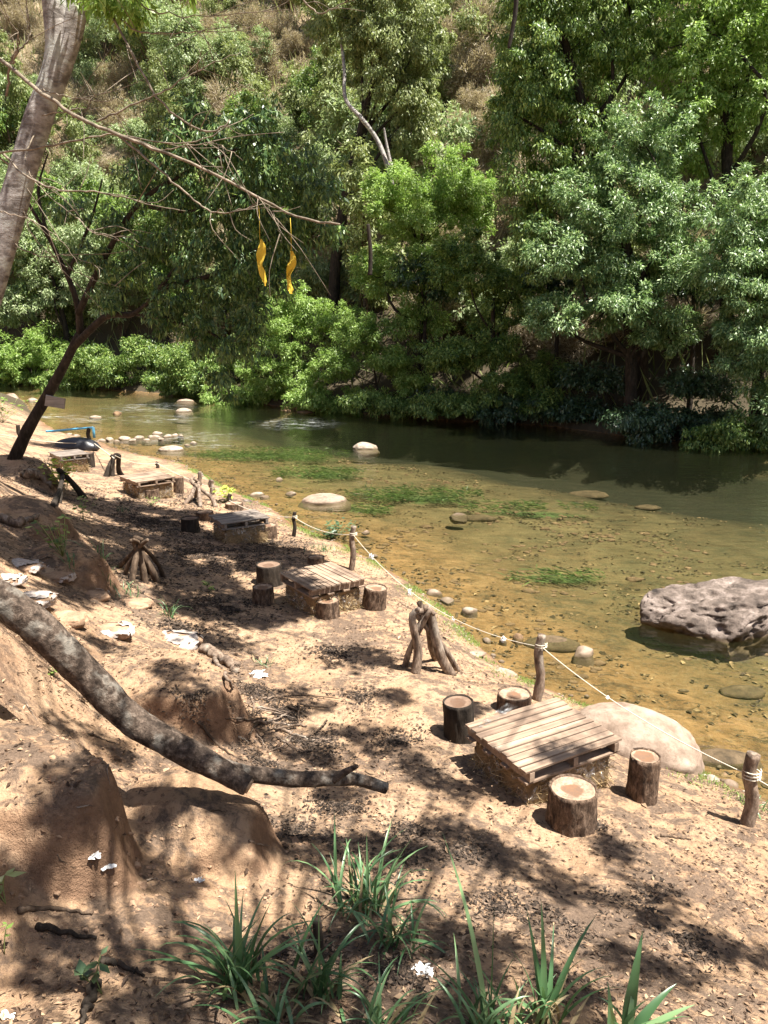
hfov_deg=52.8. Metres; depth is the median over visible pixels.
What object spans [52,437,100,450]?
tarpaulin heap
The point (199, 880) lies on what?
plastic scrap
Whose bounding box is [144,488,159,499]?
log stool
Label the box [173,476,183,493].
log stool
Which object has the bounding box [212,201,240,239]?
dry shrub
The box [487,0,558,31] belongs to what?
shrub
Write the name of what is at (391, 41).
tree
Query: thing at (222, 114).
tree
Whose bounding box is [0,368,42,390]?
bush
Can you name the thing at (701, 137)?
dry shrub
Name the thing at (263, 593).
log stool
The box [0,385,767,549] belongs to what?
water
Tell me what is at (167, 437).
rock
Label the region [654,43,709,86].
dry shrub
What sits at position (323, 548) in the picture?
grass tuft
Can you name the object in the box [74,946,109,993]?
weed
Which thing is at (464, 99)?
dry shrub
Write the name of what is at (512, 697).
log stool
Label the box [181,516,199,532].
log stool
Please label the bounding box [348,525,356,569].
stake
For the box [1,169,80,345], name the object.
tree
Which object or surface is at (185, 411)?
boulder
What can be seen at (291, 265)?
cloth ribbon
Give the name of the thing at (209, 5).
shrub
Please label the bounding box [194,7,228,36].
dry shrub
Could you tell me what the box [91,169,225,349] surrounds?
tree
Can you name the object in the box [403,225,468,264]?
shrub
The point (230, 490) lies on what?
weed
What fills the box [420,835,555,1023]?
grass tuft
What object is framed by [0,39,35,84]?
dry shrub
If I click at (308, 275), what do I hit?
shrub
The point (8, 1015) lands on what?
plastic scrap
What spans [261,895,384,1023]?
grass tuft
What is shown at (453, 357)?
tree
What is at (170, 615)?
grass tuft
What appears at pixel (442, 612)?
rope
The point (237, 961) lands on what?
grass tuft
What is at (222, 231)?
dry shrub
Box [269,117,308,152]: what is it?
shrub
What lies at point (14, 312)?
tree
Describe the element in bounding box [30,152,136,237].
tree
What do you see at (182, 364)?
bush
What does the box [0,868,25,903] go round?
weed
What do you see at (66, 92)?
dry shrub
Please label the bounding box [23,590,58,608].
rock
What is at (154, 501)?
weed
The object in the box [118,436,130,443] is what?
rock
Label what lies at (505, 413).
bush
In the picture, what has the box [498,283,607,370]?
dry shrub
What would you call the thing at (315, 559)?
log stool
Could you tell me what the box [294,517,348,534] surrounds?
rope
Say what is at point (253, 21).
dry shrub
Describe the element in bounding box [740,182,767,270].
tree
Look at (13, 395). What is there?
rock
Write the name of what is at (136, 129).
shrub
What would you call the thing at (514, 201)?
dry shrub
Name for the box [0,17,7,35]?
dry shrub
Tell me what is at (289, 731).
stick
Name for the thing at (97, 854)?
plastic scrap
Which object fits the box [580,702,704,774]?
boulder
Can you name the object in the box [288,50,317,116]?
dry shrub
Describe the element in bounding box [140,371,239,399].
bush
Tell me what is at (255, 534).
hay bale
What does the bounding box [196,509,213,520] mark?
log stool
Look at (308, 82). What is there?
tree
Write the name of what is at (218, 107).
dry shrub
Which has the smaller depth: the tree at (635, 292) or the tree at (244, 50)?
the tree at (635, 292)
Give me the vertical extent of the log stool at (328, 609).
0.234 m
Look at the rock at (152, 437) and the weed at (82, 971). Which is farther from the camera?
the rock at (152, 437)
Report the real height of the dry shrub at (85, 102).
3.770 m
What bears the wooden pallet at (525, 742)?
on the hay bale at (596, 772)
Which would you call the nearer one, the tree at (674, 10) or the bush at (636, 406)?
the bush at (636, 406)
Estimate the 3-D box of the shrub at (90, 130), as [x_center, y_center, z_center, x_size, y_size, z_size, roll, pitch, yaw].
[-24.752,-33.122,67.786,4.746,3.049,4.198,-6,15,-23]
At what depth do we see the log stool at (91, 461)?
20.37 m
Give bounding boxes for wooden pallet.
[48,449,89,460]
[119,471,175,487]
[208,509,269,530]
[279,562,365,598]
[465,697,621,785]
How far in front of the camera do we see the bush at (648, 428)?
26.93 m
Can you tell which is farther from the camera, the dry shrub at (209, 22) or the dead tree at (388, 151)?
the dry shrub at (209, 22)
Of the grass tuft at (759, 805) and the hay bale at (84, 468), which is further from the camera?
the hay bale at (84, 468)
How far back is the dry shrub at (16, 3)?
79.78 m
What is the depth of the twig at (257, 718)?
6.43 m
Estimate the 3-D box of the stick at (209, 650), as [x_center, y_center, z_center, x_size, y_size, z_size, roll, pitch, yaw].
[-1.687,1.507,7.982,0.600,0.200,0.159,11,18,38]
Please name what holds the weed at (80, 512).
on the ground at (226, 850)
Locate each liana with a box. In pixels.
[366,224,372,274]
[507,0,518,48]
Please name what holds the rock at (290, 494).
on the ground at (226, 850)
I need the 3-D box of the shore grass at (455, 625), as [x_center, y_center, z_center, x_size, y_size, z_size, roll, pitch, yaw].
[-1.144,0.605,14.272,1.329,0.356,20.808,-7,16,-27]
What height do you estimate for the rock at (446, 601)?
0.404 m
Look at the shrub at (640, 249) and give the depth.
34.71 m
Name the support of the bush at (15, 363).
on the ground at (226, 850)
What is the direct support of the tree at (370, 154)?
on the ground at (226, 850)
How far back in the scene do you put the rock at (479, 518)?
17.94 m
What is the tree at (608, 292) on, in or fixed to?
on the ground at (226, 850)
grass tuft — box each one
[46,550,76,570]
[73,534,141,597]
[136,873,314,1023]
[159,597,184,618]
[182,962,330,1023]
[252,655,279,666]
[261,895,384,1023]
[284,811,447,928]
[304,543,336,552]
[333,956,445,1023]
[337,874,448,974]
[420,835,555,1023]
[484,904,619,1023]
[740,796,767,818]
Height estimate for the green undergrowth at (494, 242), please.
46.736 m
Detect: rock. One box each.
[1,573,28,586]
[7,393,18,398]
[11,558,48,573]
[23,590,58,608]
[43,571,76,582]
[55,610,89,628]
[84,588,110,601]
[89,415,101,420]
[100,620,134,639]
[106,437,113,442]
[113,411,121,416]
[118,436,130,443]
[124,598,153,609]
[129,438,137,445]
[134,435,143,443]
[142,439,151,445]
[148,435,161,443]
[152,431,162,437]
[158,438,164,445]
[162,630,203,650]
[163,434,173,443]
[172,433,178,443]
[178,435,184,443]
[249,492,263,496]
[259,495,269,499]
[280,408,290,413]
[285,491,296,496]
[297,410,315,414]
[362,530,369,534]
[426,589,442,597]
[440,597,453,605]
[449,513,467,523]
[461,607,477,617]
[467,514,496,521]
[470,650,484,656]
[483,638,490,643]
[495,667,517,677]
[499,639,506,645]
[512,633,523,644]
[523,635,579,652]
[568,490,608,499]
[571,646,593,666]
[634,504,660,510]
[678,689,688,692]
[701,748,762,770]
[705,774,719,782]
[719,685,765,699]
[723,779,738,787]
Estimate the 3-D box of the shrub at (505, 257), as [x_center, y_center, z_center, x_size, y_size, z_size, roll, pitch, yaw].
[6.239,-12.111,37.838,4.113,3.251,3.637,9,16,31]
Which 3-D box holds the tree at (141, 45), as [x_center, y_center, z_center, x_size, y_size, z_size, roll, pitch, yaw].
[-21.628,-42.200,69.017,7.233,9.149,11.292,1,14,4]
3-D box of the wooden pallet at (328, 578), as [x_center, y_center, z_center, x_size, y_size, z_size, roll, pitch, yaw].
[-0.822,0.894,10.245,0.825,0.125,0.892,-10,17,-34]
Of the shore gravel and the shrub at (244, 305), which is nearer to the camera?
the shore gravel
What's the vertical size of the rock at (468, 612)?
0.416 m
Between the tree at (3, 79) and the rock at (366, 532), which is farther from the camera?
the tree at (3, 79)
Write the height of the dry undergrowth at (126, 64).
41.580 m
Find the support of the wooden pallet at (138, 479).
on the hay bale at (127, 487)
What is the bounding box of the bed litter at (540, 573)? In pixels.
[66,427,767,789]
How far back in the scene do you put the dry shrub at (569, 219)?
38.02 m
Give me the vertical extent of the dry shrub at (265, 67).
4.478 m
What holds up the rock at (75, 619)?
on the ground at (226, 850)
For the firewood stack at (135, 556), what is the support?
on the ground at (226, 850)
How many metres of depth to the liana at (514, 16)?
19.55 m
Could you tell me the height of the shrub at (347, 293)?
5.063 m
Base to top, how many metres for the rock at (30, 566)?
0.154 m
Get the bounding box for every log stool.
[83,452,94,467]
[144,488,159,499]
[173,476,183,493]
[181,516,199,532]
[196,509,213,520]
[225,501,243,510]
[252,583,274,605]
[256,560,282,587]
[266,522,277,538]
[307,554,324,564]
[316,596,339,620]
[362,583,386,610]
[442,694,473,743]
[496,685,531,712]
[545,773,597,837]
[625,747,660,805]
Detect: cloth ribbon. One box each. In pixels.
[256,206,266,285]
[286,218,295,293]
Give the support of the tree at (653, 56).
on the ground at (226, 850)
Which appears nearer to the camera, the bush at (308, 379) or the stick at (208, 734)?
the stick at (208, 734)
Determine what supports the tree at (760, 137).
on the ground at (226, 850)
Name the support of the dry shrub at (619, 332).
on the ground at (226, 850)
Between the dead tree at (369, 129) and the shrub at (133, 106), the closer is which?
the dead tree at (369, 129)
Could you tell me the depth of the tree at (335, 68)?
47.10 m
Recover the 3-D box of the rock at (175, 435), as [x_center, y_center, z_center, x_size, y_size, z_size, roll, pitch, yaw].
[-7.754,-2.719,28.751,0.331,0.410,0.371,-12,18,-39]
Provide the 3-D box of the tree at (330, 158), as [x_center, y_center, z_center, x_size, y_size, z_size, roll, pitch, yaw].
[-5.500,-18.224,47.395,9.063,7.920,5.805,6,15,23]
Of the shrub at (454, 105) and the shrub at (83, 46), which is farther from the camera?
the shrub at (83, 46)
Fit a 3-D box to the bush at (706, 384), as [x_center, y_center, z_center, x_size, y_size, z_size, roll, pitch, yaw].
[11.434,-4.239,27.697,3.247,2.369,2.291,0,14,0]
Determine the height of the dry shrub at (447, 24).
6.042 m
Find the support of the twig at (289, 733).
on the leaf mulch
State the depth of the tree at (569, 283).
31.49 m
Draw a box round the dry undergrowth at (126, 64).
[0,0,761,272]
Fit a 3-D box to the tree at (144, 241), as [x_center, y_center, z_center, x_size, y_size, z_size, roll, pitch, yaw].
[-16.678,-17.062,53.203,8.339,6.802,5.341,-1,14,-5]
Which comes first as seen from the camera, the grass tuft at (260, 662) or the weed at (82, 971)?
the weed at (82, 971)
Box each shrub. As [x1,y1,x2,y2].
[0,0,37,28]
[0,0,41,39]
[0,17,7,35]
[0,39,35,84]
[1,108,57,147]
[18,70,38,93]
[30,14,44,56]
[38,293,98,337]
[49,147,75,166]
[58,81,87,108]
[65,86,103,123]
[72,35,101,71]
[72,52,113,90]
[76,115,116,148]
[85,83,129,123]
[86,142,134,177]
[92,50,144,93]
[95,94,157,139]
[103,15,122,46]
[104,158,135,203]
[108,111,159,158]
[117,91,152,120]
[163,153,219,187]
[165,0,198,7]
[165,306,231,350]
[168,236,210,267]
[173,6,212,45]
[183,59,205,78]
[192,78,224,99]
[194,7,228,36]
[199,0,247,18]
[200,26,254,80]
[202,69,273,131]
[204,75,235,119]
[206,233,230,270]
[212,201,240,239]
[213,223,235,242]
[216,28,271,98]
[221,82,292,137]
[222,0,260,32]
[230,297,290,338]
[238,2,278,40]
[244,38,286,84]
[247,30,286,61]
[253,60,308,129]
[269,6,303,38]
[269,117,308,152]
[270,0,296,10]
[274,108,301,139]
[279,22,317,59]
[279,248,346,302]
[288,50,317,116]
[290,72,331,114]
[297,165,330,243]
[302,304,343,348]
[325,216,392,309]
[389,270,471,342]
[393,104,480,179]
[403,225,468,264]
[409,278,521,334]
[413,99,475,161]
[414,0,467,74]
[431,162,498,233]
[436,64,456,108]
[439,5,518,106]
[439,207,501,259]
[441,0,472,21]
[450,97,508,149]
[452,80,501,115]
[454,0,517,53]
[455,132,503,179]
[473,233,542,287]
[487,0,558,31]
[492,130,580,237]
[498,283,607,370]
[506,77,598,135]
[543,179,626,249]
[565,112,627,185]
[590,183,650,265]
[593,294,673,343]
[630,103,705,179]
[637,202,721,293]
[647,292,716,347]
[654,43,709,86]
[674,50,762,179]
[688,203,762,269]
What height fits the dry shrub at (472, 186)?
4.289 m
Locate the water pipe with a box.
[46,426,95,437]
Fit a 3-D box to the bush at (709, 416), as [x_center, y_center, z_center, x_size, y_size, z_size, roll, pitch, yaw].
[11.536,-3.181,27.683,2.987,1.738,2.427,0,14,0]
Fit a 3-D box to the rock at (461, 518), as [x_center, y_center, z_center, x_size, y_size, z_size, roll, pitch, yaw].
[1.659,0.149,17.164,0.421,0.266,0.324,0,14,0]
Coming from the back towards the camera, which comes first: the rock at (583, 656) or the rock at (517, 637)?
the rock at (517, 637)
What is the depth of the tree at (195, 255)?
50.14 m
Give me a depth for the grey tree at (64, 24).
4.91 m
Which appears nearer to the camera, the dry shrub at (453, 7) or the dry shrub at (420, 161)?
the dry shrub at (420, 161)
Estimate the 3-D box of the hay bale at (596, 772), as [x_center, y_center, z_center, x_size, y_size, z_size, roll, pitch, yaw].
[1.380,2.114,6.246,1.037,0.500,0.549,-8,16,-28]
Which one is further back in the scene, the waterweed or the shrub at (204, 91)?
the shrub at (204, 91)
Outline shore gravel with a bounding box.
[97,441,765,803]
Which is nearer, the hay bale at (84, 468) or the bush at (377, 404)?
the hay bale at (84, 468)
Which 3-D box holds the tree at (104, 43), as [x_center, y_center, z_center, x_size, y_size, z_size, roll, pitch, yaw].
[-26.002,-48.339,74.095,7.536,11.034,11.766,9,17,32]
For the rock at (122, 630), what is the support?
on the ground at (226, 850)
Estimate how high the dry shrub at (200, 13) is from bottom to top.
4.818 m
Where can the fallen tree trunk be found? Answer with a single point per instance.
(55, 644)
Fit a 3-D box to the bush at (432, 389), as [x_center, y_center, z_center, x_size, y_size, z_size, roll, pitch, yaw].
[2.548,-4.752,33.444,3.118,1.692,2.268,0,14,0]
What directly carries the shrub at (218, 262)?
on the ground at (226, 850)
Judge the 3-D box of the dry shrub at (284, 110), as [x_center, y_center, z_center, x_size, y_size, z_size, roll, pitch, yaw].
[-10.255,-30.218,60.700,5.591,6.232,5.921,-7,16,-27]
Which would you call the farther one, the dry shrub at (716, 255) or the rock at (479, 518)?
the dry shrub at (716, 255)
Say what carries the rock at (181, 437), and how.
on the ground at (226, 850)
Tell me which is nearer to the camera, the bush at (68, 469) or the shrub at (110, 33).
the bush at (68, 469)
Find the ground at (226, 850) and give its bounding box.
[0,0,767,1023]
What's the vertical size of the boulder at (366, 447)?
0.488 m
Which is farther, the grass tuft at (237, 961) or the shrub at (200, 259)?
the shrub at (200, 259)
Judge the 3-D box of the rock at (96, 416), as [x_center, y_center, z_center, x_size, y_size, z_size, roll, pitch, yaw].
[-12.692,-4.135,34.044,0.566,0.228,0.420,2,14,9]
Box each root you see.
[89,733,115,743]
[248,839,268,845]
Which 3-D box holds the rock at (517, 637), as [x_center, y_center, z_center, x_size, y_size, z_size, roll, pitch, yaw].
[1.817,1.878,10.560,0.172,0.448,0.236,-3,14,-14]
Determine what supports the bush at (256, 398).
on the ground at (226, 850)
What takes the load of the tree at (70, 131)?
on the ground at (226, 850)
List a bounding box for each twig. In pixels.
[225,717,266,720]
[249,722,258,738]
[250,696,254,716]
[257,706,287,714]
[260,708,293,717]
[264,724,295,732]
[265,711,289,721]
[270,733,294,750]
[276,726,305,740]
[276,736,301,751]
[287,705,307,716]
[293,693,339,698]
[297,702,327,707]
[306,719,327,736]
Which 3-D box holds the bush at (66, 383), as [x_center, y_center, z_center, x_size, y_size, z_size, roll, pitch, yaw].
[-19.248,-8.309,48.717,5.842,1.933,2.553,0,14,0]
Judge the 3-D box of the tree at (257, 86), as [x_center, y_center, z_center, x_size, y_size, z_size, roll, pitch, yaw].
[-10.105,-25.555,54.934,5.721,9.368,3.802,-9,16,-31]
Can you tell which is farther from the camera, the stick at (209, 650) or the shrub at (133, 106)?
the shrub at (133, 106)
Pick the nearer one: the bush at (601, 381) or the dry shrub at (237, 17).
the bush at (601, 381)
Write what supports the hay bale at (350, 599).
on the ground at (226, 850)
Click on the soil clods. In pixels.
(141, 884)
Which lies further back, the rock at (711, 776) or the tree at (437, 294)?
the tree at (437, 294)
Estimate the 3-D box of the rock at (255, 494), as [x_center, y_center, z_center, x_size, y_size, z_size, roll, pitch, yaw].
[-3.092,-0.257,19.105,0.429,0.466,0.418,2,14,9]
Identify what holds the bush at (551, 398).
on the ground at (226, 850)
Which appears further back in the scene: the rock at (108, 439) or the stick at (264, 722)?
the rock at (108, 439)
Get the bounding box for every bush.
[0,318,96,385]
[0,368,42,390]
[0,396,37,421]
[28,370,103,392]
[37,457,82,486]
[47,334,177,389]
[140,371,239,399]
[156,333,263,393]
[197,380,297,412]
[234,279,347,400]
[281,385,401,422]
[306,304,441,398]
[333,387,455,420]
[407,389,510,421]
[408,384,469,415]
[473,393,566,430]
[513,384,581,423]
[539,390,617,424]
[553,357,624,410]
[595,399,745,451]
[611,396,689,434]
[655,359,744,415]
[669,400,738,431]
[678,411,767,457]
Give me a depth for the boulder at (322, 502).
18.12 m
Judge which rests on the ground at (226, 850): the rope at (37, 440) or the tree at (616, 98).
the tree at (616, 98)
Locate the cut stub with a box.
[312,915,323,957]
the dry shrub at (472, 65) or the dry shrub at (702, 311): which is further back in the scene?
the dry shrub at (472, 65)
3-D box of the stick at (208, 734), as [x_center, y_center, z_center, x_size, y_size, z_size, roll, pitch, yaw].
[-1.262,1.762,5.980,0.421,0.248,0.042,6,15,23]
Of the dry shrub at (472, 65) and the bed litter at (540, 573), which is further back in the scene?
the dry shrub at (472, 65)
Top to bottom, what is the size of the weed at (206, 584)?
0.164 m
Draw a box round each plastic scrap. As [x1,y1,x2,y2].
[0,1009,14,1019]
[88,851,100,859]
[101,864,116,870]
[194,876,204,882]
[249,669,267,678]
[411,961,433,977]
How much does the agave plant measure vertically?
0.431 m
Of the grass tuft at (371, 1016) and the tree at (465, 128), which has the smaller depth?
the grass tuft at (371, 1016)
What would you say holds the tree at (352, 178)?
on the ground at (226, 850)
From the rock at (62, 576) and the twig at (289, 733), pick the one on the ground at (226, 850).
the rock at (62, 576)
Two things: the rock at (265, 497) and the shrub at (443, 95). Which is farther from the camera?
the shrub at (443, 95)
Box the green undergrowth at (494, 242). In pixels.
[0,0,767,420]
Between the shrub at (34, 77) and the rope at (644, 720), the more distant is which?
the shrub at (34, 77)
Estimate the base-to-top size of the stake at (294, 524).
0.536 m
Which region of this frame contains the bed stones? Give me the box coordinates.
[185,452,767,780]
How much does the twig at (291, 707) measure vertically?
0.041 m
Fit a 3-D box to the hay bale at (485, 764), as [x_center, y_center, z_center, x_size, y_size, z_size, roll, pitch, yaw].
[1.206,2.027,6.552,1.045,0.517,0.550,-8,16,-28]
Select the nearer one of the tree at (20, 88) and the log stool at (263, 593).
the log stool at (263, 593)
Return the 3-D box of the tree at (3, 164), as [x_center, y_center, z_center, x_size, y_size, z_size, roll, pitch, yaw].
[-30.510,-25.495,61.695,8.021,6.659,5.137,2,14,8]
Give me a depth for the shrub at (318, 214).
49.86 m
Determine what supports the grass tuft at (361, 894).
on the ground at (226, 850)
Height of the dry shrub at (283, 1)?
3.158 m
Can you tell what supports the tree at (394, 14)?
on the ground at (226, 850)
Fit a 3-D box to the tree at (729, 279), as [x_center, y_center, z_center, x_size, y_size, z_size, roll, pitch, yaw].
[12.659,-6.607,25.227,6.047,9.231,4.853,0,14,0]
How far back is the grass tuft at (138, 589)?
9.28 m
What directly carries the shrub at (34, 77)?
on the ground at (226, 850)
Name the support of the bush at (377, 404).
on the ground at (226, 850)
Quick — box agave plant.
[599,931,693,1023]
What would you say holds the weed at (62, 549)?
on the ground at (226, 850)
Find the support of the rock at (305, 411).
on the ground at (226, 850)
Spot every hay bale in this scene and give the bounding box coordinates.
[55,456,91,472]
[120,481,131,493]
[127,479,175,498]
[209,520,255,538]
[214,522,270,543]
[280,581,340,616]
[333,586,364,611]
[466,741,501,786]
[491,748,617,806]
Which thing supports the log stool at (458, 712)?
on the ground at (226, 850)
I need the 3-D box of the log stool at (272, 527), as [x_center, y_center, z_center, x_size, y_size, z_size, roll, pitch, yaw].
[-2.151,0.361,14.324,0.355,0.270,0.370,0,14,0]
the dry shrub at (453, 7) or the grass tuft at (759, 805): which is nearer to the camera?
the grass tuft at (759, 805)
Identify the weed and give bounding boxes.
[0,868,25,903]
[1,922,13,954]
[24,514,69,556]
[72,493,98,519]
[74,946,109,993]
[144,496,159,504]
[201,581,214,591]
[213,485,235,501]
[303,517,359,538]
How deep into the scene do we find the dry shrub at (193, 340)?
47.91 m
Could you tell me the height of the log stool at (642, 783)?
0.413 m
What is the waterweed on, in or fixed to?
in the water
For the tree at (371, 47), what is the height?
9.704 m
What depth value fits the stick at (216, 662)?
6.46 m
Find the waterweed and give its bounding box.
[186,445,605,586]
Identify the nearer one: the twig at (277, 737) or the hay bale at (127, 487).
the twig at (277, 737)
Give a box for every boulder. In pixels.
[156,445,187,455]
[174,399,196,407]
[174,408,192,418]
[298,493,350,511]
[353,442,379,457]
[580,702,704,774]
[638,576,767,661]
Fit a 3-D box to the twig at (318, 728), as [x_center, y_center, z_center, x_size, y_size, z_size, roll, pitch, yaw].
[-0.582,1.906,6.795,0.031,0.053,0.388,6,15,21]
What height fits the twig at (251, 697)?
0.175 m
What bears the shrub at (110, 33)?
on the ground at (226, 850)
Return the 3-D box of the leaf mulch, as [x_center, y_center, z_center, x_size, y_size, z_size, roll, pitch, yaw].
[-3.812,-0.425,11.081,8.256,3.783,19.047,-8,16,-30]
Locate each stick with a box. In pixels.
[0,513,39,527]
[16,905,92,914]
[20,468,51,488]
[34,922,96,939]
[79,978,101,1023]
[98,956,144,976]
[197,720,242,760]
[198,643,240,672]
[212,656,233,687]
[236,717,306,726]
[275,727,307,739]
[660,834,690,839]
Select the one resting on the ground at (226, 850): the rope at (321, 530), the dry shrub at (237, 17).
the dry shrub at (237, 17)
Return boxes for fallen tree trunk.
[0,578,388,794]
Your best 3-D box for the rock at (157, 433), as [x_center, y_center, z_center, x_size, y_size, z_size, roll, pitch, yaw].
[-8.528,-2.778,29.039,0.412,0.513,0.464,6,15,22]
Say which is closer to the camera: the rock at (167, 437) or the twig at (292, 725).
the twig at (292, 725)
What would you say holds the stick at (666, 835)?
on the ground at (226, 850)
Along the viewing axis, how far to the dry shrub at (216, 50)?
68.10 m
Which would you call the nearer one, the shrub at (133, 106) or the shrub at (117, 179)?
the shrub at (117, 179)
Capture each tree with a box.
[0,0,360,307]
[0,29,56,154]
[0,73,35,132]
[0,98,19,138]
[0,144,13,180]
[0,167,41,205]
[0,207,108,346]
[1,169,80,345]
[5,264,18,330]
[7,86,350,459]
[8,87,61,148]
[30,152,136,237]
[48,96,115,184]
[66,0,175,60]
[69,242,170,341]
[72,177,127,252]
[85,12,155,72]
[86,213,198,296]
[87,0,172,81]
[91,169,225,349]
[128,59,209,112]
[139,48,191,164]
[141,0,241,100]
[144,145,230,286]
[189,264,271,336]
[191,95,279,144]
[193,22,275,75]
[205,81,269,148]
[211,88,314,373]
[227,135,344,272]
[287,45,333,139]
[291,0,457,336]
[297,0,379,138]
[297,31,386,223]
[301,4,342,37]
[307,64,486,244]
[322,0,399,106]
[328,134,419,342]
[340,37,393,185]
[340,103,414,219]
[348,138,500,394]
[353,0,453,81]
[383,128,392,165]
[388,252,463,394]
[397,0,494,98]
[415,222,569,409]
[479,13,585,167]
[483,0,679,402]
[495,0,657,146]
[516,86,730,411]
[517,253,585,397]
[585,252,669,408]
[594,6,678,107]
[610,0,767,368]
[651,254,725,409]
[663,0,724,27]
[678,162,767,439]
[702,58,767,187]
[718,124,767,207]
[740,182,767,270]
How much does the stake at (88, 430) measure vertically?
0.774 m
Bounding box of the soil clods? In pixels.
[0,451,343,962]
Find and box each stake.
[16,425,19,434]
[86,427,90,438]
[208,479,214,494]
[227,493,231,500]
[292,511,296,536]
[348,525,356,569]
[532,633,546,701]
[739,750,761,827]
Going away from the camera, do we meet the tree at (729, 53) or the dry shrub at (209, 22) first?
the tree at (729, 53)
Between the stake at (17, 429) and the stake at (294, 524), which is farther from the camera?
the stake at (17, 429)
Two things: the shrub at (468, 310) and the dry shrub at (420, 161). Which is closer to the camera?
the shrub at (468, 310)
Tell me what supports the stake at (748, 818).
on the ground at (226, 850)
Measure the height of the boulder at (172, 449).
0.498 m
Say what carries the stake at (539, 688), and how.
on the ground at (226, 850)
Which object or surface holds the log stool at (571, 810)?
on the ground at (226, 850)
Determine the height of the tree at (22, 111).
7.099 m
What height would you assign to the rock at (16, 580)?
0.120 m
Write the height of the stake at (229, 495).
0.333 m
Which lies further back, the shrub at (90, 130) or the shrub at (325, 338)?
the shrub at (90, 130)
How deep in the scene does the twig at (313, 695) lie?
7.47 m
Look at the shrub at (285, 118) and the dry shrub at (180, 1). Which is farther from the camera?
the dry shrub at (180, 1)
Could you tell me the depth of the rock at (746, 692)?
9.31 m
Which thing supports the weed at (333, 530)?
on the ground at (226, 850)
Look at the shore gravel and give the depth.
12.73 m
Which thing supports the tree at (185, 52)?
on the ground at (226, 850)
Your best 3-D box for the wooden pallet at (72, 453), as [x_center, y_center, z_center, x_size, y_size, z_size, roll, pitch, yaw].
[-7.891,-1.426,19.363,0.760,0.125,0.872,-11,18,-38]
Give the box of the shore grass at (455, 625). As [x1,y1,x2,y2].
[167,461,767,813]
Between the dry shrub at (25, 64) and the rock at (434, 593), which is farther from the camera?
the dry shrub at (25, 64)
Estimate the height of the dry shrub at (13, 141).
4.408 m
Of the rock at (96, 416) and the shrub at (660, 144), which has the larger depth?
the shrub at (660, 144)
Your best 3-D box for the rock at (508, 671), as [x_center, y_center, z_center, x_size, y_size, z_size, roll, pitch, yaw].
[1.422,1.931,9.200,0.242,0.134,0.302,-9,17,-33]
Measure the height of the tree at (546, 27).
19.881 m
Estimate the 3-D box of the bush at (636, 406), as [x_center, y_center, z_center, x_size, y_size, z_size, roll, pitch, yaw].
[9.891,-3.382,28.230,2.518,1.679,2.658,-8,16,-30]
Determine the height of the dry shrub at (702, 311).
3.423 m
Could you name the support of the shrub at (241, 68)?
on the ground at (226, 850)
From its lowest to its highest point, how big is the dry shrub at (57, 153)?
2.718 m
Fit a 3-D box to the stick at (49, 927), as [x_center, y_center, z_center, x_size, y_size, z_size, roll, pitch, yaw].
[-1.395,1.836,3.385,0.269,0.088,0.041,0,14,0]
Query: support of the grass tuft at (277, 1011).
on the ground at (226, 850)
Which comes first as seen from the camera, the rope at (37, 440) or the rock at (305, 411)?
the rope at (37, 440)
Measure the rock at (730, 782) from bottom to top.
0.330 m
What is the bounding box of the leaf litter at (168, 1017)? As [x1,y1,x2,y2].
[0,503,767,1023]
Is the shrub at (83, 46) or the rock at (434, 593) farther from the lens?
the shrub at (83, 46)
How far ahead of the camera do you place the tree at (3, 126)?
63.72 m
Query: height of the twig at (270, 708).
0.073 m
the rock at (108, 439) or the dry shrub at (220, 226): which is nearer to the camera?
the rock at (108, 439)
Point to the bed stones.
(598, 662)
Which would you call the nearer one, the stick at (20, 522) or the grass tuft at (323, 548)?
the stick at (20, 522)
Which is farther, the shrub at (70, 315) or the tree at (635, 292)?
the shrub at (70, 315)
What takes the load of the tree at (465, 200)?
on the ground at (226, 850)
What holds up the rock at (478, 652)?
on the ground at (226, 850)
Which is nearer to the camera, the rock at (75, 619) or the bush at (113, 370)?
the rock at (75, 619)
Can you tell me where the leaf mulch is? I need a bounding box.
[0,453,764,1023]
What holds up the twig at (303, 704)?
on the ground at (226, 850)
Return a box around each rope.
[0,434,75,443]
[229,500,291,517]
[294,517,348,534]
[353,535,541,647]
[542,647,741,771]
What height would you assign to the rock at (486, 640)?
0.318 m
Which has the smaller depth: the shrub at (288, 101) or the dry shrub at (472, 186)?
the dry shrub at (472, 186)
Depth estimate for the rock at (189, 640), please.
8.19 m
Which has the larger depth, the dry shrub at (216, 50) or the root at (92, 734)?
the dry shrub at (216, 50)
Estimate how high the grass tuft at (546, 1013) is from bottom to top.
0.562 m
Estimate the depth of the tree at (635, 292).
29.12 m
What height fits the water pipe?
0.360 m
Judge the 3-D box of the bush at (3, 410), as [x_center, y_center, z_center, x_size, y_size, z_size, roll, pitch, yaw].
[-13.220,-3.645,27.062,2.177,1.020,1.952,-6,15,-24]
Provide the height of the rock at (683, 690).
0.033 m
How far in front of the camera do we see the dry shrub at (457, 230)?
40.36 m
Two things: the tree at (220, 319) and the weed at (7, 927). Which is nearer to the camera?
the weed at (7, 927)

